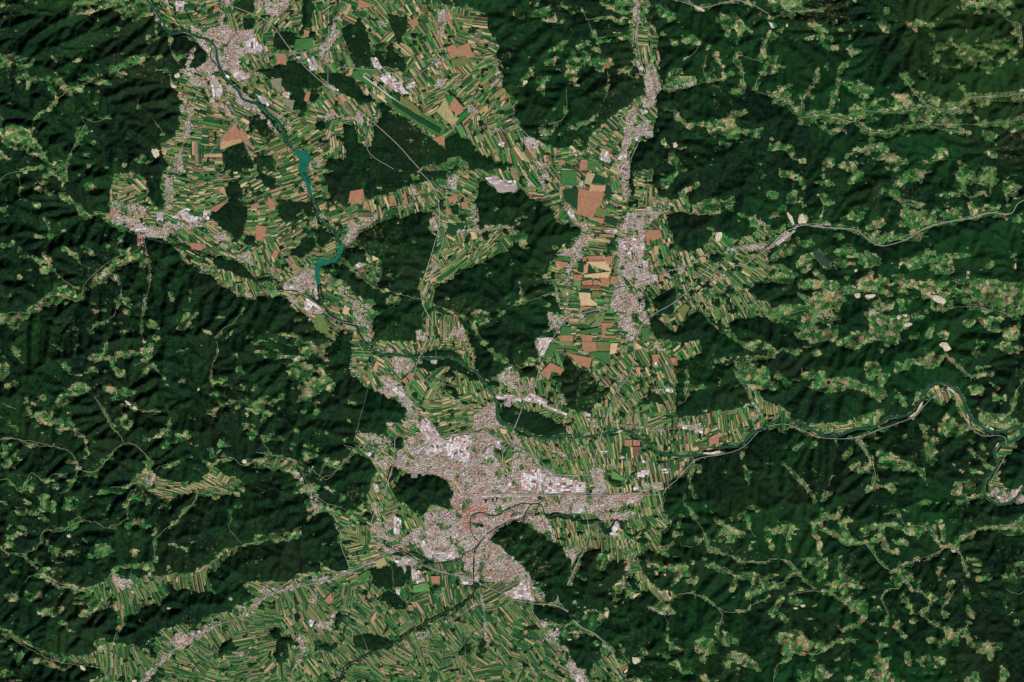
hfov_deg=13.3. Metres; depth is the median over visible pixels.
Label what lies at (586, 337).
field
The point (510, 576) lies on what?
suburb
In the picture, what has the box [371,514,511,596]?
motorway
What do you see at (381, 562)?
field
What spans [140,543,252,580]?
road
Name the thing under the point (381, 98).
field
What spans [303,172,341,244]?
river
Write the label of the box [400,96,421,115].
field
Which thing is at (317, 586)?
town
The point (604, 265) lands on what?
field
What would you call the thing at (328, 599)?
field
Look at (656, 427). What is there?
road
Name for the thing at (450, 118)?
field
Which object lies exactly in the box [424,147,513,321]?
farmland
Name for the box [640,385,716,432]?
village
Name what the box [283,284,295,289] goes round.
industrial estate
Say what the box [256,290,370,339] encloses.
road
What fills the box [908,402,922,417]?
quarry
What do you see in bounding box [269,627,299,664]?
wood
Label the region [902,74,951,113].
road
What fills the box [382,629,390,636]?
field
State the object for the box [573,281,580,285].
field
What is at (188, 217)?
industrial estate
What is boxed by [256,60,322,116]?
wood
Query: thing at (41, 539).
river
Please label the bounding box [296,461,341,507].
road
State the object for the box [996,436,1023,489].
wood
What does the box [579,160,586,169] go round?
field
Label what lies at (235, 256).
village
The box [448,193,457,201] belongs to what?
field
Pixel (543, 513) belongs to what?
river
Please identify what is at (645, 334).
field
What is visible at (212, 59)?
river
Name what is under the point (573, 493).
suburb
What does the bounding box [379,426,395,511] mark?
motorway
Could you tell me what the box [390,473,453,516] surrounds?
wood
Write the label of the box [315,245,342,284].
reservoir
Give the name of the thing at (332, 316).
river
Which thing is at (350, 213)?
field
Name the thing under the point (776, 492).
copse
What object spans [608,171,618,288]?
road
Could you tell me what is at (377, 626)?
farmland
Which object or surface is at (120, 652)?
farmland
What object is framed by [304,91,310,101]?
field
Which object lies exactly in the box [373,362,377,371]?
field
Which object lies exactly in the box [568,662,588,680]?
suburb
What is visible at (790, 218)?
quarry
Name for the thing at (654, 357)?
field
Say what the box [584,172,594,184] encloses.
field
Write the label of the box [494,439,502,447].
industrial estate
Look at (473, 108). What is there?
village
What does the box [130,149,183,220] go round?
village
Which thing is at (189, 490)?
road
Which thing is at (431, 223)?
village
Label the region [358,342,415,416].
road
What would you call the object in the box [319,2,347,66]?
village
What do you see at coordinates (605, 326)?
field
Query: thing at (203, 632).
village
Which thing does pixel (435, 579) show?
field
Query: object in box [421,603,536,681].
farmland
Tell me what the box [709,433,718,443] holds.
field
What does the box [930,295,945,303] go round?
quarry
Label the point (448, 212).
field
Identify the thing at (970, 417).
river
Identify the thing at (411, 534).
suburb
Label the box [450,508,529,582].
suburb
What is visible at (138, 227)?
industrial estate
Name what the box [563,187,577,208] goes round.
field
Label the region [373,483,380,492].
industrial estate
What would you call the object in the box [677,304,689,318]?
field
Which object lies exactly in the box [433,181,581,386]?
forest
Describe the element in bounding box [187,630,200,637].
industrial estate
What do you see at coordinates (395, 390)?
industrial estate
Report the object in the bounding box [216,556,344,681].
farmland
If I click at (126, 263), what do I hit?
river
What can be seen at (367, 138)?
road
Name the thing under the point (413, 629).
river
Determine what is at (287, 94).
industrial estate
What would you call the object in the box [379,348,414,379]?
suburb
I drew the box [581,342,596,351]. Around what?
field
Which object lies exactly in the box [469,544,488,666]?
road
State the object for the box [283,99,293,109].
field
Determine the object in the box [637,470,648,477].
industrial estate
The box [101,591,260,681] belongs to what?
farmland
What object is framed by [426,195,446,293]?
road
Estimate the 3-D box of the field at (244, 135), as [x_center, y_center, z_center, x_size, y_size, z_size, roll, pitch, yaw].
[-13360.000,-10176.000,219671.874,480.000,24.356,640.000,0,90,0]
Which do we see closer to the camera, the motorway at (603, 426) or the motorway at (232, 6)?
the motorway at (232, 6)
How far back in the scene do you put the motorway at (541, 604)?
219649.72 m
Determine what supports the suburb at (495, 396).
on the ground
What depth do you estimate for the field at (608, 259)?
219680.41 m
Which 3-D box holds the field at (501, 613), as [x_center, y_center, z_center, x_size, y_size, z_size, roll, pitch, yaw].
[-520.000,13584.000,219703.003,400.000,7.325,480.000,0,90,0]
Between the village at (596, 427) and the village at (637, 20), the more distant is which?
the village at (596, 427)
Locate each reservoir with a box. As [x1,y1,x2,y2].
[294,150,310,170]
[299,171,310,194]
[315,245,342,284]
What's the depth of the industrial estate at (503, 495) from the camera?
219735.77 m
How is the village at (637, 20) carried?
on the ground
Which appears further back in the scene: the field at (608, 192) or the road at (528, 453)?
the road at (528, 453)
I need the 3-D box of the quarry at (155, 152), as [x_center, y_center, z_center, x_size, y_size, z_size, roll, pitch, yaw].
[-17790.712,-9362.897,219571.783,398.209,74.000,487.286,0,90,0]
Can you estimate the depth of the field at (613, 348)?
219677.55 m
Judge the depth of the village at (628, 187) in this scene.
219692.28 m
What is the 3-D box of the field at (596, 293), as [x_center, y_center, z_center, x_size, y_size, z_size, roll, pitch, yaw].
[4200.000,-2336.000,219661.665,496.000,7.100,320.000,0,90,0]
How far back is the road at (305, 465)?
219527.86 m
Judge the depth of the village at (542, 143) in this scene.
219683.81 m
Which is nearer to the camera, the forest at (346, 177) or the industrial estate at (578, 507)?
the forest at (346, 177)
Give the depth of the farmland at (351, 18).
219671.56 m
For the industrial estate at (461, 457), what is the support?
on the ground
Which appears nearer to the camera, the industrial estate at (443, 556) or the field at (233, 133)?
the field at (233, 133)
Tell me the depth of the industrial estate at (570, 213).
219700.45 m
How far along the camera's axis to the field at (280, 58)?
219662.45 m
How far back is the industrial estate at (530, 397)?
219715.14 m
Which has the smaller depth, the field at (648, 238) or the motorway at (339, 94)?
the motorway at (339, 94)
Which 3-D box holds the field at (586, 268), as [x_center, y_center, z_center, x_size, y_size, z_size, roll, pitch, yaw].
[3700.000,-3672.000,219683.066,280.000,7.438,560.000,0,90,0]
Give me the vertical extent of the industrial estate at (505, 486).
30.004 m
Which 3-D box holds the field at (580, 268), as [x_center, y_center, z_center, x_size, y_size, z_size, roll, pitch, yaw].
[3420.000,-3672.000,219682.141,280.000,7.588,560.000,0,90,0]
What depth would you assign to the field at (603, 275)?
219681.05 m
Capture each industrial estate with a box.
[131,224,145,230]
[156,212,162,220]
[171,209,202,226]
[175,1,184,11]
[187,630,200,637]
[203,210,210,219]
[209,75,222,98]
[230,68,246,81]
[245,38,255,53]
[256,42,263,51]
[256,94,269,105]
[283,91,289,97]
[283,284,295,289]
[304,299,322,310]
[307,56,318,70]
[313,288,317,299]
[355,262,364,267]
[371,57,381,68]
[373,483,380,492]
[377,72,408,93]
[383,381,404,397]
[393,514,400,535]
[394,80,402,85]
[395,557,410,564]
[405,81,414,88]
[411,472,416,477]
[411,568,420,580]
[416,417,441,445]
[416,577,424,584]
[419,539,432,556]
[422,541,433,558]
[424,445,441,457]
[430,444,442,453]
[434,551,460,561]
[442,435,471,462]
[463,581,472,584]
[464,438,472,466]
[475,494,527,496]
[480,447,492,459]
[486,175,511,192]
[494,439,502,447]
[496,395,511,406]
[499,480,511,492]
[504,590,512,597]
[511,180,516,192]
[512,393,566,415]
[512,581,532,599]
[520,468,543,490]
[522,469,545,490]
[528,138,536,148]
[537,337,551,341]
[537,341,549,355]
[543,476,585,493]
[544,477,556,491]
[563,205,577,221]
[572,503,588,512]
[573,673,583,681]
[599,151,610,162]
[605,229,616,234]
[611,521,619,532]
[613,493,639,496]
[618,153,626,159]
[620,241,631,253]
[633,243,645,250]
[633,483,638,490]
[634,133,639,140]
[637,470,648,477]
[643,260,647,272]
[644,131,652,136]
[652,275,657,281]
[694,428,702,433]
[775,230,794,244]
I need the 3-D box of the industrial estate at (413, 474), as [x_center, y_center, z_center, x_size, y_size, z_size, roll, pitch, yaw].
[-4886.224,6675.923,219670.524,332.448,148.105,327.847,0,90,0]
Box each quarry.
[151,148,158,157]
[632,657,639,663]
[704,450,720,454]
[715,232,721,240]
[787,212,793,223]
[798,214,806,224]
[865,294,874,297]
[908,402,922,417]
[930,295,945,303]
[939,342,950,350]
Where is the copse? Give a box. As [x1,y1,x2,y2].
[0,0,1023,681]
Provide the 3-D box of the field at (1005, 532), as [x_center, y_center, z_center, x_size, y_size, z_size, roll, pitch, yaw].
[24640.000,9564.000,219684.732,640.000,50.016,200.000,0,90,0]
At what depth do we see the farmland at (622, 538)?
219742.38 m
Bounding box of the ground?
[0,0,1023,681]
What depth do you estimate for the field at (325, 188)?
219665.72 m
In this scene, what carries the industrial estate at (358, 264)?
on the ground
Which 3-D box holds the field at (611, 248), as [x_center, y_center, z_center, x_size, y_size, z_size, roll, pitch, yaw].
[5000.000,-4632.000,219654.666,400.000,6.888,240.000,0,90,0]
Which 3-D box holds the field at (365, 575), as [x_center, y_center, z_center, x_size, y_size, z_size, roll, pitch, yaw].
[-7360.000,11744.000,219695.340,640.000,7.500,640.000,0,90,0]
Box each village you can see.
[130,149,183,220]
[164,631,217,670]
[168,71,219,152]
[197,471,235,491]
[200,232,252,295]
[202,606,249,662]
[218,72,283,127]
[248,585,290,614]
[277,634,308,672]
[285,113,344,128]
[286,466,330,512]
[302,159,321,190]
[307,604,347,629]
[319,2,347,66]
[341,303,372,339]
[344,214,376,242]
[349,368,392,392]
[399,188,437,229]
[406,613,461,646]
[410,174,458,189]
[413,324,429,350]
[436,5,448,37]
[440,325,471,350]
[460,579,488,645]
[463,205,512,232]
[468,76,502,119]
[523,125,579,162]
[527,163,551,195]
[534,506,594,567]
[540,620,587,657]
[555,266,600,321]
[557,403,639,456]
[616,161,667,209]
[622,538,637,588]
[632,0,649,43]
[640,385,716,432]
[727,241,763,251]
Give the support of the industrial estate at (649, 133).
on the ground
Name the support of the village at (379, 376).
on the ground
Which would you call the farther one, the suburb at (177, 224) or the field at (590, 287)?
the suburb at (177, 224)
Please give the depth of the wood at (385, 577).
219719.28 m
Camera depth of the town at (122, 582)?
219730.34 m
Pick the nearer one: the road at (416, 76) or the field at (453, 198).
the road at (416, 76)
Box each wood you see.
[185,249,273,282]
[209,177,247,241]
[218,143,276,188]
[246,113,274,144]
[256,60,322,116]
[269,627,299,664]
[273,30,300,50]
[276,197,316,232]
[289,236,315,258]
[353,633,392,650]
[368,561,412,609]
[388,14,407,43]
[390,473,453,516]
[415,358,478,380]
[497,399,565,436]
[552,355,609,414]
[637,381,665,410]
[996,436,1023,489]
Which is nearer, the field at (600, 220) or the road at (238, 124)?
the road at (238, 124)
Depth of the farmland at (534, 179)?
219699.58 m
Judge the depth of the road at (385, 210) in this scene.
219683.22 m
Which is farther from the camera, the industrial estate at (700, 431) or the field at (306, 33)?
the industrial estate at (700, 431)
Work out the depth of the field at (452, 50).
219669.22 m
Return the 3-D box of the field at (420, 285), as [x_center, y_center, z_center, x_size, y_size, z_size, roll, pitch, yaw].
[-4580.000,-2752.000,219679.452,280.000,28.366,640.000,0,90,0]
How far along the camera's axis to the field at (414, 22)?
219663.17 m
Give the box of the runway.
[364,76,408,109]
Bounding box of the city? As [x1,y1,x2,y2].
[435,435,517,524]
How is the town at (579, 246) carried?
on the ground
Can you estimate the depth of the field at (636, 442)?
219688.66 m
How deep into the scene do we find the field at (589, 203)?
219677.38 m
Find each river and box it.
[23,529,62,553]
[102,239,144,281]
[145,237,200,254]
[146,0,255,103]
[210,47,220,69]
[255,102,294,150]
[256,274,322,306]
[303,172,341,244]
[317,283,364,340]
[331,559,474,681]
[359,341,511,426]
[378,541,476,562]
[470,503,639,542]
[487,505,529,533]
[512,425,768,456]
[544,512,647,536]
[768,381,1023,505]
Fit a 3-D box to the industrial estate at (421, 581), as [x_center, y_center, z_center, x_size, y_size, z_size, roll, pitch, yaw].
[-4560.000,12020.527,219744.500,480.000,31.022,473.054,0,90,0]
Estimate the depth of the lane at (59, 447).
219460.19 m
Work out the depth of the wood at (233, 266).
219666.56 m
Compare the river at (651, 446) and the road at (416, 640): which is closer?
the river at (651, 446)
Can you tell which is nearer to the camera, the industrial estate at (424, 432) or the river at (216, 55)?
the river at (216, 55)
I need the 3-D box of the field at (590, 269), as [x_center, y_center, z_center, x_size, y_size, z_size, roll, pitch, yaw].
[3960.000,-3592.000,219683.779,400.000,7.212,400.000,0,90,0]
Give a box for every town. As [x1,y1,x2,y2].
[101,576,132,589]
[110,200,166,254]
[182,13,256,84]
[270,263,321,315]
[292,573,340,601]
[558,223,592,266]
[606,262,652,307]
[633,62,660,109]
[988,462,1022,522]
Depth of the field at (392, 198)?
219677.14 m
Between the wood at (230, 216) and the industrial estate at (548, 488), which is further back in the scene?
the industrial estate at (548, 488)
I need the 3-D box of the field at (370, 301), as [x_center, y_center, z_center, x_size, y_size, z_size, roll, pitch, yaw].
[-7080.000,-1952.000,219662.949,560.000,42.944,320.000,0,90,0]
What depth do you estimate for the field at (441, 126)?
219679.19 m
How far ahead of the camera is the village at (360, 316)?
219701.62 m
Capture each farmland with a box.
[0,559,219,668]
[98,0,273,231]
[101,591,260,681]
[133,409,247,557]
[142,200,312,308]
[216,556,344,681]
[239,31,350,238]
[271,0,455,137]
[297,234,439,386]
[319,579,432,681]
[321,455,435,589]
[325,133,456,245]
[355,435,381,460]
[362,320,506,493]
[386,499,505,624]
[414,0,518,149]
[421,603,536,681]
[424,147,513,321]
[491,379,637,475]
[496,411,634,512]
[497,580,625,681]
[498,102,656,180]
[507,151,657,283]
[512,486,657,572]
[514,271,651,402]
[600,197,719,368]
[613,505,676,675]
[624,364,734,504]
[629,16,914,104]
[691,203,830,340]
[696,353,806,444]
[815,417,885,438]
[901,294,1011,495]
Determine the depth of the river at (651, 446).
219725.27 m
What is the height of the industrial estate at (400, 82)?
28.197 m
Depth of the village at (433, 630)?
219745.88 m
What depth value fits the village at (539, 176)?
219690.17 m
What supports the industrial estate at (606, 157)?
on the ground
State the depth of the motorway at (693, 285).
219692.97 m
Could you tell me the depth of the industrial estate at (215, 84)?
219668.48 m
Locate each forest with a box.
[0,0,405,681]
[313,71,512,208]
[322,207,437,342]
[341,18,405,70]
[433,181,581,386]
[441,0,644,150]
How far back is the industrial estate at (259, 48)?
219659.36 m
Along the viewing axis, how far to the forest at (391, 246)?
219530.38 m
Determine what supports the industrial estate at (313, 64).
on the ground
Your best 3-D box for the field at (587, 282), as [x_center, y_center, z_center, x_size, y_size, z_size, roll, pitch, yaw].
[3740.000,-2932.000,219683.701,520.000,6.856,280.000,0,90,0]
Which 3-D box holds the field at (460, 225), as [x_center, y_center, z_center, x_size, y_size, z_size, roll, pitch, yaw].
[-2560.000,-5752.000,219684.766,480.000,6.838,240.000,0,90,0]
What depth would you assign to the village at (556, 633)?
219726.77 m
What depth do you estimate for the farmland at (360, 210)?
219693.39 m
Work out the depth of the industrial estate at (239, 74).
219671.72 m
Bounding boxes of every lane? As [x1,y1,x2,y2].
[0,437,136,472]
[0,514,127,553]
[859,119,1018,133]
[891,211,995,240]
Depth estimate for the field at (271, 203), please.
219664.53 m
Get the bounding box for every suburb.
[168,220,189,234]
[253,0,289,31]
[330,272,377,307]
[341,521,399,574]
[359,433,437,474]
[371,506,454,567]
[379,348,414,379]
[387,379,454,426]
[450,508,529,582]
[471,366,534,434]
[495,558,544,601]
[548,313,565,342]
[559,458,624,510]
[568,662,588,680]
[582,501,635,547]
[587,109,650,158]
[601,306,659,350]
[616,209,667,261]
[624,457,662,515]
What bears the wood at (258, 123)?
on the ground
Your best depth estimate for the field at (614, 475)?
219681.28 m
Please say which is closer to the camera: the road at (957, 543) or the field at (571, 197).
the road at (957, 543)
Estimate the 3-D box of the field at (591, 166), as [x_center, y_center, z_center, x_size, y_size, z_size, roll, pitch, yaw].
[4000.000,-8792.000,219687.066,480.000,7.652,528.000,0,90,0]
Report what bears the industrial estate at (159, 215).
on the ground
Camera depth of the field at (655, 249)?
219681.64 m
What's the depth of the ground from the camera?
219610.81 m
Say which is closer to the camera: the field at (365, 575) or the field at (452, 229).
the field at (452, 229)
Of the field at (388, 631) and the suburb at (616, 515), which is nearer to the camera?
the field at (388, 631)
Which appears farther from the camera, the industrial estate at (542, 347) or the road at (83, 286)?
the industrial estate at (542, 347)
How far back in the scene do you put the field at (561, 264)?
219672.67 m
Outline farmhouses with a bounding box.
[0,0,1023,680]
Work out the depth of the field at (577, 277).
219656.59 m
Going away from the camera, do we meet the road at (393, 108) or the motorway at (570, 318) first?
the road at (393, 108)
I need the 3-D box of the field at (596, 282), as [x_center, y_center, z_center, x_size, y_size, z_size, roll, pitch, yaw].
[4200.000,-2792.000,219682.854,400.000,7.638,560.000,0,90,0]
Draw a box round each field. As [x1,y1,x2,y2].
[190,243,205,250]
[212,201,227,211]
[220,139,242,148]
[221,123,241,141]
[240,131,248,143]
[256,225,266,240]
[267,196,275,209]
[270,78,280,92]
[272,249,278,259]
[276,54,285,64]
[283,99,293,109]
[294,38,312,50]
[304,30,308,36]
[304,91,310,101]
[315,315,331,336]
[321,185,327,192]
[325,593,332,602]
[342,305,349,314]
[346,209,352,216]
[349,189,364,203]
[352,68,376,88]
[358,0,373,7]
[358,570,370,582]
[365,299,374,304]
[371,612,375,622]
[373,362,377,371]
[375,557,386,567]
[377,94,386,102]
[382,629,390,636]
[384,96,445,135]
[389,195,395,203]
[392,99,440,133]
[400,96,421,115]
[407,372,413,379]
[408,18,418,27]
[413,583,429,592]
[418,280,422,291]
[422,280,428,294]
[430,576,439,583]
[434,134,444,146]
[437,99,458,125]
[446,45,459,57]
[446,206,451,214]
[446,223,457,235]
[447,96,453,104]
[448,97,463,113]
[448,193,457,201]
[451,55,468,67]
[456,223,464,227]
[458,43,474,57]
[461,201,467,208]
[498,609,504,617]
[506,445,511,456]
[541,362,563,379]
[543,343,559,359]
[555,260,567,267]
[560,171,576,185]
[560,326,570,335]
[560,336,572,340]
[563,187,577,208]
[569,353,591,368]
[573,275,581,280]
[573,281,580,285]
[577,184,605,217]
[578,262,582,272]
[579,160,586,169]
[579,292,596,305]
[579,307,592,310]
[581,285,599,288]
[581,289,590,292]
[581,328,599,333]
[581,334,591,340]
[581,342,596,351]
[582,280,591,284]
[583,262,588,272]
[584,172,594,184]
[584,272,610,277]
[587,160,596,169]
[587,255,604,260]
[587,260,610,270]
[587,265,594,272]
[589,184,605,190]
[591,291,600,296]
[591,352,610,365]
[592,174,605,184]
[592,217,603,223]
[593,280,599,290]
[595,207,605,217]
[595,342,609,350]
[599,234,613,236]
[600,278,608,286]
[602,323,612,335]
[603,216,616,225]
[605,185,610,200]
[605,256,612,264]
[608,246,615,250]
[610,276,617,282]
[610,343,617,353]
[611,470,623,480]
[614,261,616,272]
[621,446,626,456]
[625,440,631,445]
[633,440,639,445]
[633,447,639,456]
[635,367,639,375]
[642,328,649,340]
[646,232,649,245]
[647,230,660,240]
[651,354,658,361]
[654,246,658,253]
[669,358,676,364]
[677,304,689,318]
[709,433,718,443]
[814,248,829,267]
[999,531,1010,534]
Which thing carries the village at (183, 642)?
on the ground
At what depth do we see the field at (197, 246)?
219679.44 m
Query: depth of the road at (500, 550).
219678.50 m
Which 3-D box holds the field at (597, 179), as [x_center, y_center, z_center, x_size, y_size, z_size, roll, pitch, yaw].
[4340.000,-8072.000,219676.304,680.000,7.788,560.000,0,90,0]
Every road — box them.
[0,241,141,321]
[2,438,149,471]
[2,629,101,667]
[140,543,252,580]
[144,481,230,494]
[172,223,254,264]
[180,89,199,169]
[217,90,252,159]
[256,176,290,266]
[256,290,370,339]
[256,452,351,478]
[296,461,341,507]
[328,16,328,61]
[332,198,433,218]
[345,602,475,679]
[346,54,466,78]
[352,76,435,136]
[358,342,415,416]
[361,106,392,168]
[380,4,481,12]
[384,547,470,578]
[400,650,510,656]
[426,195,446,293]
[443,435,574,475]
[464,492,639,496]
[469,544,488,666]
[485,535,515,565]
[517,567,582,677]
[567,241,582,310]
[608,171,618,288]
[609,422,700,428]
[631,97,651,157]
[635,0,650,86]
[635,170,646,240]
[661,431,758,500]
[676,0,768,13]
[768,94,927,121]
[769,389,1006,502]
[897,514,1023,571]
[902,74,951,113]
[993,1,1022,46]
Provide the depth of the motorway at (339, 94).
219628.39 m
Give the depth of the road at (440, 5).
219634.52 m
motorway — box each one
[143,606,255,681]
[209,0,255,15]
[256,550,391,603]
[257,15,419,168]
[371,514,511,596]
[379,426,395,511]
[387,433,510,460]
[392,512,455,549]
[405,342,429,392]
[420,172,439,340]
[512,444,586,474]
[512,494,660,495]
[512,599,565,610]
[514,342,551,427]
[554,310,593,335]
[573,620,624,676]
[583,342,635,511]
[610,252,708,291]
[635,247,768,340]
[768,200,1023,248]
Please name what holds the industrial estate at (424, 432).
on the ground
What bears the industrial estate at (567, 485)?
on the ground
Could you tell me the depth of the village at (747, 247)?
219705.83 m
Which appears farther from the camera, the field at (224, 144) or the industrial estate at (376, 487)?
the industrial estate at (376, 487)
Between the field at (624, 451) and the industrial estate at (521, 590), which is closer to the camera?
the field at (624, 451)
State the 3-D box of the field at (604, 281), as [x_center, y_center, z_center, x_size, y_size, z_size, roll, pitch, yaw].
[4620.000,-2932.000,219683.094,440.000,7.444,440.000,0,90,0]

